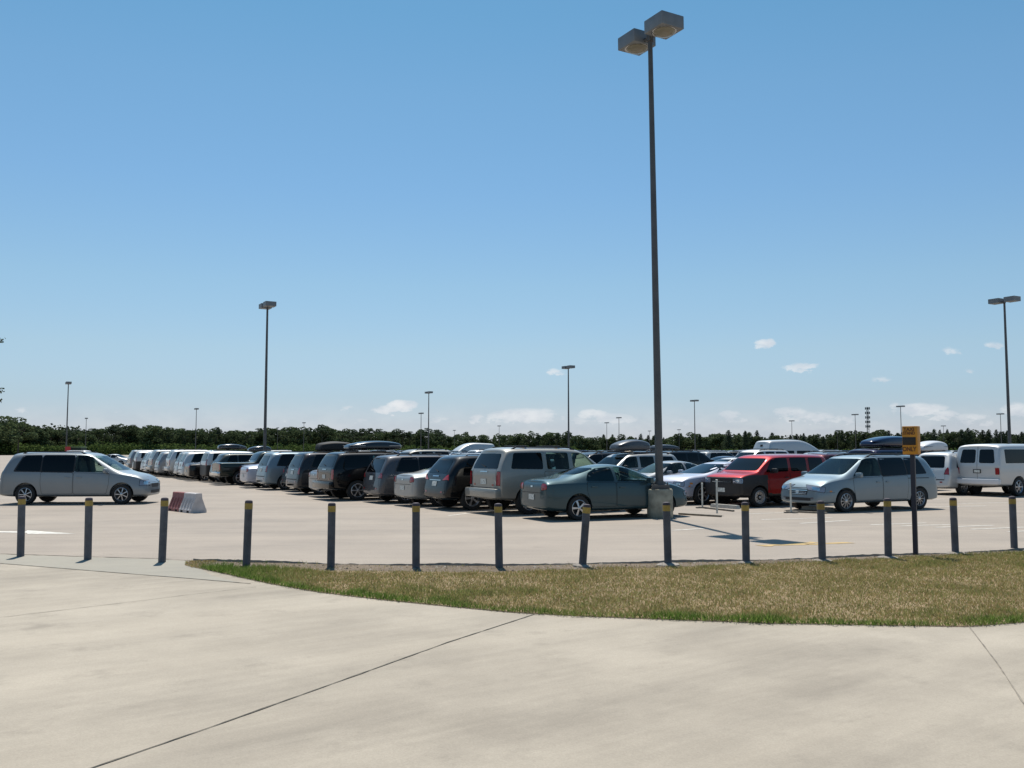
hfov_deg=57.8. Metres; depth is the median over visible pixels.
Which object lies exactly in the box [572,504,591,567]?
bollard
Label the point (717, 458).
sedan
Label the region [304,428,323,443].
broadleaf tree
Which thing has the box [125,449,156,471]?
suv
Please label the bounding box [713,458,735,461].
sedan
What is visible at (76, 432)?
wood
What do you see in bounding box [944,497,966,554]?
bollard
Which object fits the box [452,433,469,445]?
broadleaf tree
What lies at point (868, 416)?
antenna mast
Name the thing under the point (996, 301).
lamp post
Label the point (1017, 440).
pine tree
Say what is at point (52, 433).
broadleaf tree
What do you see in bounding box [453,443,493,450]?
camper van
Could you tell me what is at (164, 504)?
bollard
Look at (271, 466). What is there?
minivan
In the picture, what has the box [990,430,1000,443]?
pine tree
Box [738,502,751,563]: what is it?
bollard
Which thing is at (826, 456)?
suv
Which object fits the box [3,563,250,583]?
joint
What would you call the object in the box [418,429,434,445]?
broadleaf tree
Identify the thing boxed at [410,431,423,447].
broadleaf tree
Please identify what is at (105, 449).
undergrowth
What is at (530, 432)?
broadleaf tree
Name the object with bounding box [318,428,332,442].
broadleaf tree
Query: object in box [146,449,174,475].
suv
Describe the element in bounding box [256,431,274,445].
broadleaf tree
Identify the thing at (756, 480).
suv
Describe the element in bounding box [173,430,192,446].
broadleaf tree
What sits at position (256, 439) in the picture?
broadleaf tree
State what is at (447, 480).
suv
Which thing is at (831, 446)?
broadleaf tree
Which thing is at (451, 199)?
sky
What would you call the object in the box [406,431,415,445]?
umbrella pine
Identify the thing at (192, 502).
plastic barrier
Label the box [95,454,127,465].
sedan
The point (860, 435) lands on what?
broadleaf tree
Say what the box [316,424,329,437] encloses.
umbrella pine
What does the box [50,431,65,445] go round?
broadleaf tree
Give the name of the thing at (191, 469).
sedan
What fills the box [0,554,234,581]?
apron
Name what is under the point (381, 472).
minivan
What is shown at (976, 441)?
broadleaf tree
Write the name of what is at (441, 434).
umbrella pine
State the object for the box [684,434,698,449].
broadleaf tree
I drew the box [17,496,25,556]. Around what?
bollard
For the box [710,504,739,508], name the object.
wheel stop
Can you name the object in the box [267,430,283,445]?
broadleaf tree
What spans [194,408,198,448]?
lamp post
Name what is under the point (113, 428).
umbrella pine
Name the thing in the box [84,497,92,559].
bollard
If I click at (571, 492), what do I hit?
sedan
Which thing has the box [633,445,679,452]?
suv
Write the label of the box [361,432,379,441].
broadleaf tree
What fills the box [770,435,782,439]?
broadleaf tree
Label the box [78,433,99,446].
broadleaf tree
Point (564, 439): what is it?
broadleaf tree
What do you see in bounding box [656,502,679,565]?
bollard
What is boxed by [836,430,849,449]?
pine tree
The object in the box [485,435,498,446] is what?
broadleaf tree
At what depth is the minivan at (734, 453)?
86.31 m
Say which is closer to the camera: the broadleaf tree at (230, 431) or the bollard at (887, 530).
the bollard at (887, 530)
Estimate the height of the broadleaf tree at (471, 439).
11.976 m
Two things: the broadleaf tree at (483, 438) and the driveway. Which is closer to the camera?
the driveway
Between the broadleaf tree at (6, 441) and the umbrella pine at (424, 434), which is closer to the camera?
the broadleaf tree at (6, 441)
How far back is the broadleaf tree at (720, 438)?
593.54 m
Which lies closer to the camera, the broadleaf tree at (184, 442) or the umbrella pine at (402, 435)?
the broadleaf tree at (184, 442)
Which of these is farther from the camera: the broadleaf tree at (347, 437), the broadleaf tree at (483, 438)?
the broadleaf tree at (483, 438)
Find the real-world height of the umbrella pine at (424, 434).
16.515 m
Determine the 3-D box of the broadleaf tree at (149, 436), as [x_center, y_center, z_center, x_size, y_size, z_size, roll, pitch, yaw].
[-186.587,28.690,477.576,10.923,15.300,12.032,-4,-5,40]
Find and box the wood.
[14,423,1019,454]
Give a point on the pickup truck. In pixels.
(229, 472)
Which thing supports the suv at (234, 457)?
on the parking lot surface
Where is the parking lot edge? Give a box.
[193,546,1023,565]
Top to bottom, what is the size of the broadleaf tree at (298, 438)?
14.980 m
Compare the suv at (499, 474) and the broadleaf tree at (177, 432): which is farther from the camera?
the broadleaf tree at (177, 432)
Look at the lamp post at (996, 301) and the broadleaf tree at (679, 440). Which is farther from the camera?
the broadleaf tree at (679, 440)
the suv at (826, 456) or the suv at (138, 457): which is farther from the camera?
the suv at (138, 457)
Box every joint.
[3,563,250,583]
[6,588,240,616]
[24,554,190,560]
[91,614,533,767]
[435,550,1015,565]
[969,626,1023,703]
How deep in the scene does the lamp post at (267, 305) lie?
69.81 m
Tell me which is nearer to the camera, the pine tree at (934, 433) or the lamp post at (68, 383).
the lamp post at (68, 383)
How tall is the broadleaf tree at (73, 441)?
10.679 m
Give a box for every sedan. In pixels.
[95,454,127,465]
[184,461,208,480]
[240,464,268,487]
[309,470,331,495]
[394,467,513,505]
[520,464,686,519]
[634,461,713,498]
[663,462,771,504]
[712,456,733,460]
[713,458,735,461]
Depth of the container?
150.65 m
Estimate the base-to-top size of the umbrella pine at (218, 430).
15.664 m
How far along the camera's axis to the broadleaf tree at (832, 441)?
554.15 m
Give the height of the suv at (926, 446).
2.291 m
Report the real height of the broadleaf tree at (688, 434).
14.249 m
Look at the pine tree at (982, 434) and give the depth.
549.19 m
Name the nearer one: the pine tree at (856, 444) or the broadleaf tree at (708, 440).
the pine tree at (856, 444)
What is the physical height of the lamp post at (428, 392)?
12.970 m
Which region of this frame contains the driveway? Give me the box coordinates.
[0,554,1023,767]
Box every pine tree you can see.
[646,435,651,445]
[696,434,703,449]
[720,430,736,449]
[740,431,750,449]
[819,436,829,448]
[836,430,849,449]
[848,430,861,449]
[929,429,938,440]
[955,429,967,448]
[961,428,974,444]
[979,430,987,443]
[985,429,992,443]
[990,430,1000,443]
[998,431,1007,443]
[1015,435,1022,443]
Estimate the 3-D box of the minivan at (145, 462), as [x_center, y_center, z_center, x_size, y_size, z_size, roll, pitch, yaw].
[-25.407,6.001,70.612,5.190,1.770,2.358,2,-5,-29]
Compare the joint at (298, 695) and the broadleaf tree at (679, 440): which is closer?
the joint at (298, 695)
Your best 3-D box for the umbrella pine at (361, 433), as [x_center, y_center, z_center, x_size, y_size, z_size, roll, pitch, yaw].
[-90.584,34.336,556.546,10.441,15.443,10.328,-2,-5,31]
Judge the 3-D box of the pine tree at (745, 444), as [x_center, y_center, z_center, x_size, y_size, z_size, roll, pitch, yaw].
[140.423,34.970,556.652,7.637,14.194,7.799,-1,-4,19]
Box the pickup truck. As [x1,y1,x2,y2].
[209,451,273,484]
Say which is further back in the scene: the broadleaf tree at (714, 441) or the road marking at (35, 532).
the broadleaf tree at (714, 441)
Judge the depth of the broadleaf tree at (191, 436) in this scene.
503.37 m
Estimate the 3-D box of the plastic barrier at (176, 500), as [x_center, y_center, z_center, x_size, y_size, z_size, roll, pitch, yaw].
[-9.842,3.493,27.607,0.494,0.560,0.820,4,-6,-42]
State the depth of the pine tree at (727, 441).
576.42 m
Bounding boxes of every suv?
[68,450,102,464]
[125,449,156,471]
[133,451,151,472]
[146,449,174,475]
[162,449,209,477]
[200,451,252,481]
[209,453,253,482]
[210,444,246,450]
[247,446,270,451]
[281,459,311,491]
[312,441,400,499]
[401,449,450,453]
[424,454,514,509]
[465,446,632,514]
[467,449,484,452]
[597,440,677,472]
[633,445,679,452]
[663,450,713,464]
[705,454,825,506]
[734,449,788,457]
[808,453,843,463]
[818,449,840,450]
[848,436,917,455]
[920,441,947,451]
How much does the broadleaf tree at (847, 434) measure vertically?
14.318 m
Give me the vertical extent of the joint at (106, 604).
0.001 m
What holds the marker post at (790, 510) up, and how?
on the parking lot surface
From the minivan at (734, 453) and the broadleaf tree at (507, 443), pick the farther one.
the broadleaf tree at (507, 443)
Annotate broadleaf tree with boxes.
[0,416,38,453]
[0,423,17,444]
[1,422,26,445]
[6,421,38,445]
[13,417,26,422]
[31,427,52,446]
[41,430,56,445]
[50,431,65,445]
[67,433,88,446]
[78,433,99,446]
[82,430,104,445]
[97,428,112,445]
[117,423,139,428]
[117,427,138,445]
[124,425,141,443]
[137,425,162,447]
[156,428,177,448]
[172,428,185,444]
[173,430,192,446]
[185,430,197,445]
[191,430,211,446]
[196,428,217,445]
[214,429,231,444]
[220,433,238,444]
[228,430,245,437]
[232,431,256,446]
[248,435,262,445]
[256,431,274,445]
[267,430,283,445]
[273,431,286,443]
[278,431,295,446]
[281,427,299,433]
[289,429,307,445]
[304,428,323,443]
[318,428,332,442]
[324,428,338,441]
[330,428,349,442]
[339,428,352,441]
[349,432,366,442]
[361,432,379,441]
[374,432,392,440]
[375,434,384,440]
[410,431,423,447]
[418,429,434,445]
[427,432,443,446]
[443,434,459,448]
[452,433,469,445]
[461,436,476,443]
[476,435,488,442]
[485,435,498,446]
[492,435,505,446]
[499,435,515,445]
[507,434,524,445]
[519,435,533,445]
[527,431,541,445]
[539,432,560,445]
[539,434,553,445]
[559,432,567,445]
[570,435,581,448]
[577,437,591,449]
[584,436,599,449]
[598,437,615,449]
[609,434,624,445]
[662,439,668,449]
[665,436,677,446]
[673,433,684,446]
[675,432,693,449]
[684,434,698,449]
[701,437,711,448]
[705,434,718,446]
[712,433,725,448]
[723,437,741,448]
[733,435,751,447]
[746,432,756,447]
[748,436,762,447]
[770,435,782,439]
[808,434,822,447]
[825,430,844,448]
[825,437,838,448]
[843,431,853,445]
[848,431,871,447]
[872,434,888,447]
[873,429,893,435]
[920,433,930,441]
[921,432,932,440]
[940,432,963,449]
[969,429,985,443]
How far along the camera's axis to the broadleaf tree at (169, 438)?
499.56 m
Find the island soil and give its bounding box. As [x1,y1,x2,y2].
[185,551,1021,626]
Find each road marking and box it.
[0,530,72,533]
[759,542,817,545]
[809,542,849,544]
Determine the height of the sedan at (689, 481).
1.409 m
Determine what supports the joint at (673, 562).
on the parking lot surface
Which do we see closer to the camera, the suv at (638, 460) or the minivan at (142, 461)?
the suv at (638, 460)
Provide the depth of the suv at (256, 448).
81.38 m
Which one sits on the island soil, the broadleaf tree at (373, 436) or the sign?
the sign
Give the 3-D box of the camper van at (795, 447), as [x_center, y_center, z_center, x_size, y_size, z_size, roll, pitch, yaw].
[18.404,4.911,60.775,5.954,2.522,2.456,2,-5,-25]
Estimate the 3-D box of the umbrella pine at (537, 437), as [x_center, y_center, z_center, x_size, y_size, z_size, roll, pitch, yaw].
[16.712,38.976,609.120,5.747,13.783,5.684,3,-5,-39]
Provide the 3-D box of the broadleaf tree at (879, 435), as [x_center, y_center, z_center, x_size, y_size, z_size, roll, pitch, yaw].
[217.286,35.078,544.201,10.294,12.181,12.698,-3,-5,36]
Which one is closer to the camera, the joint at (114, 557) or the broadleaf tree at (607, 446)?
the joint at (114, 557)
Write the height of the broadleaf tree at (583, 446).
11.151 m
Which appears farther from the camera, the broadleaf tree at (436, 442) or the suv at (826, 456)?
the broadleaf tree at (436, 442)
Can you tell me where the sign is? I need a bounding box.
[902,426,920,554]
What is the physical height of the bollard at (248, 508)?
1.116 m
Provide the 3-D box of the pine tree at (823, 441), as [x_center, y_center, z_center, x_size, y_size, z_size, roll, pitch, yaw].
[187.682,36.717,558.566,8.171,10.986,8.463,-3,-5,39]
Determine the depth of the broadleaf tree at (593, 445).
609.57 m
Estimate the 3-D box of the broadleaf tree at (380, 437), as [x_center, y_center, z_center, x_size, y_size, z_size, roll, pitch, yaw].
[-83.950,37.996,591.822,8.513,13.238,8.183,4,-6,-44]
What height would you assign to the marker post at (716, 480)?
0.981 m
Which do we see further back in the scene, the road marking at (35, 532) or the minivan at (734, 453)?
the minivan at (734, 453)
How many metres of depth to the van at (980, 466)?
36.53 m
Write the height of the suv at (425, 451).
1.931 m
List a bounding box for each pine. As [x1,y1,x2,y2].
[0,337,5,402]
[62,430,72,444]
[106,425,124,442]
[212,427,220,443]
[302,428,311,439]
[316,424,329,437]
[346,429,357,442]
[351,428,370,439]
[367,428,375,435]
[390,430,400,442]
[398,430,406,446]
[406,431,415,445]
[419,428,431,448]
[434,432,448,445]
[533,433,542,442]
[550,432,561,445]
[563,431,572,440]
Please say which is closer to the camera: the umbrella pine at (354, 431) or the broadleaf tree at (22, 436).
the broadleaf tree at (22, 436)
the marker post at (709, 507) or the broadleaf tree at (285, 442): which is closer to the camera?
the marker post at (709, 507)
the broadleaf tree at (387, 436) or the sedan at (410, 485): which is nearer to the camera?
the sedan at (410, 485)
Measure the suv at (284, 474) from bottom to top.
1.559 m
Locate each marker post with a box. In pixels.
[678,479,721,516]
[696,483,734,511]
[784,483,826,513]
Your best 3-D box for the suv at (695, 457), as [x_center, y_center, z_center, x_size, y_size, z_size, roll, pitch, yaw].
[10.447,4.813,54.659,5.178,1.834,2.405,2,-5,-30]
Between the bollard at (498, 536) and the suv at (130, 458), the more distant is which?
the suv at (130, 458)
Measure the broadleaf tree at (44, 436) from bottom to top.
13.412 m
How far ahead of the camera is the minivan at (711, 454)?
78.32 m
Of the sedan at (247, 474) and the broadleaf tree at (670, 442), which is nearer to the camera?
the sedan at (247, 474)
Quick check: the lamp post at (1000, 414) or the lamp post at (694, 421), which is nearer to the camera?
the lamp post at (694, 421)
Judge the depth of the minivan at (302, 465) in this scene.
38.12 m
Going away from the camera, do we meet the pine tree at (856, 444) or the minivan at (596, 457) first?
the minivan at (596, 457)
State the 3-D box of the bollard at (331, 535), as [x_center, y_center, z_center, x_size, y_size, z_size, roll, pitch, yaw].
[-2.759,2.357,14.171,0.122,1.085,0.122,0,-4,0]
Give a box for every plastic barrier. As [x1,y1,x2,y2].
[168,491,184,511]
[179,492,206,512]
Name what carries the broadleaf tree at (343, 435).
on the ground
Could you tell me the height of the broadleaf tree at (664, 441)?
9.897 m
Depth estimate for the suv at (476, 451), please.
74.11 m
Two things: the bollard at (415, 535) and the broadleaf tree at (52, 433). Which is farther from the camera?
the broadleaf tree at (52, 433)
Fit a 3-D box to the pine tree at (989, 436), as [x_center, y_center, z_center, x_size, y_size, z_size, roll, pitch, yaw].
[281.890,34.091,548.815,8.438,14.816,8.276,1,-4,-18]
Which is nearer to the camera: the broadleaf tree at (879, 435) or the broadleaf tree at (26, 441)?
the broadleaf tree at (26, 441)
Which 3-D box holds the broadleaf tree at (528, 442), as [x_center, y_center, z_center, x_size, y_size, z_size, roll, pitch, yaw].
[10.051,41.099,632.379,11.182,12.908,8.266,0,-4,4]
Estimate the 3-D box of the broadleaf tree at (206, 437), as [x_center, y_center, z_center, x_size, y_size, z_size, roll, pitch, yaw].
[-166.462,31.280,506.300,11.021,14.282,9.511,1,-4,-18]
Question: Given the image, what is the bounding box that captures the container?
[71,447,86,449]
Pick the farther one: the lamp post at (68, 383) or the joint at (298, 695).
the lamp post at (68, 383)
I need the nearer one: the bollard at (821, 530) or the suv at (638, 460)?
the bollard at (821, 530)
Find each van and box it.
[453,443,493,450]
[753,440,818,453]
[956,444,1023,495]
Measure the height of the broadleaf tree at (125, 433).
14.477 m
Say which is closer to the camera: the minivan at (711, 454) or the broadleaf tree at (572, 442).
the minivan at (711, 454)
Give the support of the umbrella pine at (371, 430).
on the ground
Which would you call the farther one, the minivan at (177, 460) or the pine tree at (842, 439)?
the pine tree at (842, 439)
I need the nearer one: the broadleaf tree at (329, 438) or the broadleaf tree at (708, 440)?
the broadleaf tree at (329, 438)
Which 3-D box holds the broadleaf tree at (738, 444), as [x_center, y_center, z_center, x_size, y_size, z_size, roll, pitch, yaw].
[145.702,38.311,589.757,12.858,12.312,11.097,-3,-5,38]
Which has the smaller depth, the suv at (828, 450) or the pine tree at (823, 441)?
the suv at (828, 450)
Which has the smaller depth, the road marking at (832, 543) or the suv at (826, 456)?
the road marking at (832, 543)
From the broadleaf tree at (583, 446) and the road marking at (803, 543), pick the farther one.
the broadleaf tree at (583, 446)
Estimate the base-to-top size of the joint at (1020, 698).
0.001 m
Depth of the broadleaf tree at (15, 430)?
434.33 m
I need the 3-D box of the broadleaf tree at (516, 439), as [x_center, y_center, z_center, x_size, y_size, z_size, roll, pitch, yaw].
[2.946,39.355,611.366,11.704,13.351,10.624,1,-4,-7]
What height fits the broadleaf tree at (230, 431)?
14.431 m
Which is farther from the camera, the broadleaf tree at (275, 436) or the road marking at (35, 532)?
the broadleaf tree at (275, 436)
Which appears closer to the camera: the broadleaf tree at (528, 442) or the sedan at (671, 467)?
the sedan at (671, 467)
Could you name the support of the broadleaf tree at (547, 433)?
on the ground
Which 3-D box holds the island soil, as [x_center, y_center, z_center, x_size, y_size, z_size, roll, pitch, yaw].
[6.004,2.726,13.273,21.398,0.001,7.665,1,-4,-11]
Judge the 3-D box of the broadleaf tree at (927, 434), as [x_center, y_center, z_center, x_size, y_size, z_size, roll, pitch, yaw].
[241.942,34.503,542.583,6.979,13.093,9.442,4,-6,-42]
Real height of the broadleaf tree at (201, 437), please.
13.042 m
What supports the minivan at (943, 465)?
on the parking lot surface
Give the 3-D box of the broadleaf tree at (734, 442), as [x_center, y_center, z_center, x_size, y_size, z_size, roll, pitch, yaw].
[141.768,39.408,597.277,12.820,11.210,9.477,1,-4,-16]
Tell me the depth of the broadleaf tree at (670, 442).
602.28 m
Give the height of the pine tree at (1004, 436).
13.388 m
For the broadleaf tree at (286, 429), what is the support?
on the ground
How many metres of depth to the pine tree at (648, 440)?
590.88 m
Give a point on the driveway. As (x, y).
(87, 686)
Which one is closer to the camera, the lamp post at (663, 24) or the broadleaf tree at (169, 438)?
the lamp post at (663, 24)
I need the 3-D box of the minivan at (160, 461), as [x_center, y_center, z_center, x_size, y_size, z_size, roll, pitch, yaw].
[-22.793,5.673,66.081,5.191,1.770,2.358,2,-5,-30]
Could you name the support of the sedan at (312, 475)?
on the parking lot surface
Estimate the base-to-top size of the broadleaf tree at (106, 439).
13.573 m
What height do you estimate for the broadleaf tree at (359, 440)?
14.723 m
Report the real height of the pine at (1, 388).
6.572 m
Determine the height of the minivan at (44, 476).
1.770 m
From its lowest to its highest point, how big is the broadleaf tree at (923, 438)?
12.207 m
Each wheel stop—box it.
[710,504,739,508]
[801,506,834,510]
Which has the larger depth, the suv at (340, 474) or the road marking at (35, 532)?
the suv at (340, 474)
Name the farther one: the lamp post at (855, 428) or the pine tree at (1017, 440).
the pine tree at (1017, 440)
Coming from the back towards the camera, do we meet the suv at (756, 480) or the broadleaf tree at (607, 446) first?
the broadleaf tree at (607, 446)
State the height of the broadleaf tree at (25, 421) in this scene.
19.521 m
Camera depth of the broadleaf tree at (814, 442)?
554.90 m
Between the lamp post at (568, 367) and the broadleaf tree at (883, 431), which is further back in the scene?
the broadleaf tree at (883, 431)
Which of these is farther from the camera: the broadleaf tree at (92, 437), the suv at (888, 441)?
the broadleaf tree at (92, 437)
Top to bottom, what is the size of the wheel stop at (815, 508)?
0.110 m
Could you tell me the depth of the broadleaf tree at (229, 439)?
512.01 m
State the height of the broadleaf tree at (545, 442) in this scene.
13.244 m
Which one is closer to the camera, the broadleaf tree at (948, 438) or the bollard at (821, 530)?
the bollard at (821, 530)
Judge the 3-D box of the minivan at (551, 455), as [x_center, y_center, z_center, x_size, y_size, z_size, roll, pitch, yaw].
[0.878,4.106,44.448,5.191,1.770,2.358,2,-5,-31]
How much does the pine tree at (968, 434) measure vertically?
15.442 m
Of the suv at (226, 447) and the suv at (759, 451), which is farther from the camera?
the suv at (226, 447)
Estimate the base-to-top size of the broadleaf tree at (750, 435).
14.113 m
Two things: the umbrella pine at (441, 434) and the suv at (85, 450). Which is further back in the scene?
the umbrella pine at (441, 434)
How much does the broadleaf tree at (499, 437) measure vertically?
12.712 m
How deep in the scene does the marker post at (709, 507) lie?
28.83 m
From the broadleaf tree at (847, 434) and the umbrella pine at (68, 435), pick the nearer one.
the umbrella pine at (68, 435)
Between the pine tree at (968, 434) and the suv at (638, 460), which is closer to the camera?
the suv at (638, 460)
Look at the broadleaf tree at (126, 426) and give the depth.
517.86 m
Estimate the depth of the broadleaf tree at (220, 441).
529.99 m
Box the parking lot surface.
[0,455,1023,561]
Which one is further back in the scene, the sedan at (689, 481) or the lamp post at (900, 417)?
the lamp post at (900, 417)
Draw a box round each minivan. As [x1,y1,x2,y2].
[0,451,159,504]
[140,452,151,473]
[141,452,157,474]
[153,451,174,476]
[173,451,190,477]
[176,451,207,479]
[256,451,305,489]
[286,441,355,494]
[362,453,448,502]
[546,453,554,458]
[552,451,632,468]
[700,451,734,458]
[727,451,738,455]
[781,453,936,511]
[804,451,847,453]
[918,451,1009,494]
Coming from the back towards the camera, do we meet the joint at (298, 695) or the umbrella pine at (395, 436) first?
the umbrella pine at (395, 436)
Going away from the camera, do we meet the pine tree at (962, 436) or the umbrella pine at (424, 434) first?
the pine tree at (962, 436)
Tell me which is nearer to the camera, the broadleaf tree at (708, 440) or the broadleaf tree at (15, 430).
the broadleaf tree at (15, 430)
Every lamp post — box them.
[65,381,71,446]
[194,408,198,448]
[259,301,275,450]
[425,391,432,448]
[562,365,574,448]
[618,10,683,518]
[690,400,698,449]
[851,414,858,444]
[896,405,904,447]
[988,296,1020,443]
[996,413,1003,443]
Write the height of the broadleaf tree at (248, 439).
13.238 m
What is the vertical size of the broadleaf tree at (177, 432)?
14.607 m
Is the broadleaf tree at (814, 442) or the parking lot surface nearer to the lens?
the parking lot surface
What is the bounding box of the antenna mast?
[865,407,869,432]
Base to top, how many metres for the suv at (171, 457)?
1.931 m
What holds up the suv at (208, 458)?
on the parking lot surface
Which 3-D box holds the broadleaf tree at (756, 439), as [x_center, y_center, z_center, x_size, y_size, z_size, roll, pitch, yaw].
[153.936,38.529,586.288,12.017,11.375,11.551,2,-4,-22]
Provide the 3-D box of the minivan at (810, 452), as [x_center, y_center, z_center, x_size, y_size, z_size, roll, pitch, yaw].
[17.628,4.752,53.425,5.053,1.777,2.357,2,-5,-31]
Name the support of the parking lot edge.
on the parking lot surface
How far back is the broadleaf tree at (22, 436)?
410.73 m
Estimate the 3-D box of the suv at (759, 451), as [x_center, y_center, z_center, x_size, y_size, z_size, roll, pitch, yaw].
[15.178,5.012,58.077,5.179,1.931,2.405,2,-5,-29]
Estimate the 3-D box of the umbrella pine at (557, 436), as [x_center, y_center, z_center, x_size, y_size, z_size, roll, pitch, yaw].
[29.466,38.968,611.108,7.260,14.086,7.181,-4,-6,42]
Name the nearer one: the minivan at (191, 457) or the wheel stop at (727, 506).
the wheel stop at (727, 506)
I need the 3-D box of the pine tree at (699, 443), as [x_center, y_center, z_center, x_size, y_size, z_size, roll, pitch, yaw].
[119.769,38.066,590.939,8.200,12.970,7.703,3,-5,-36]
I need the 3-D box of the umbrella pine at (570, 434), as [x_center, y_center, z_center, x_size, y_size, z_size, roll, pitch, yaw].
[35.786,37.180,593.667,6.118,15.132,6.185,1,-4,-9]
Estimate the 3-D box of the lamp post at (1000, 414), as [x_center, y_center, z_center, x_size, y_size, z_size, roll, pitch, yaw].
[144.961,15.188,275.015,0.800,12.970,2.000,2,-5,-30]
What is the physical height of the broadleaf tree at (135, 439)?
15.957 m
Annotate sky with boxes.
[0,0,1023,441]
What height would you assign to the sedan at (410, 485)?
1.421 m
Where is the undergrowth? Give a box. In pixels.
[0,441,956,454]
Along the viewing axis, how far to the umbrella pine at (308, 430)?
566.15 m
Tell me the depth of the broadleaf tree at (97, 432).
464.97 m
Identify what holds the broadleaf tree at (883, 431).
on the ground
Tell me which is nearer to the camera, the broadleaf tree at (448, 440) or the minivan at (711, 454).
the minivan at (711, 454)
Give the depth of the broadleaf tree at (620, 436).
607.07 m
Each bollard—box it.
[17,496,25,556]
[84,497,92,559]
[158,497,168,561]
[242,500,252,565]
[327,503,335,566]
[412,503,419,567]
[494,503,502,566]
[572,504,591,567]
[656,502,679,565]
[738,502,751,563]
[812,501,831,561]
[878,498,897,558]
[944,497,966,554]
[1008,496,1017,547]

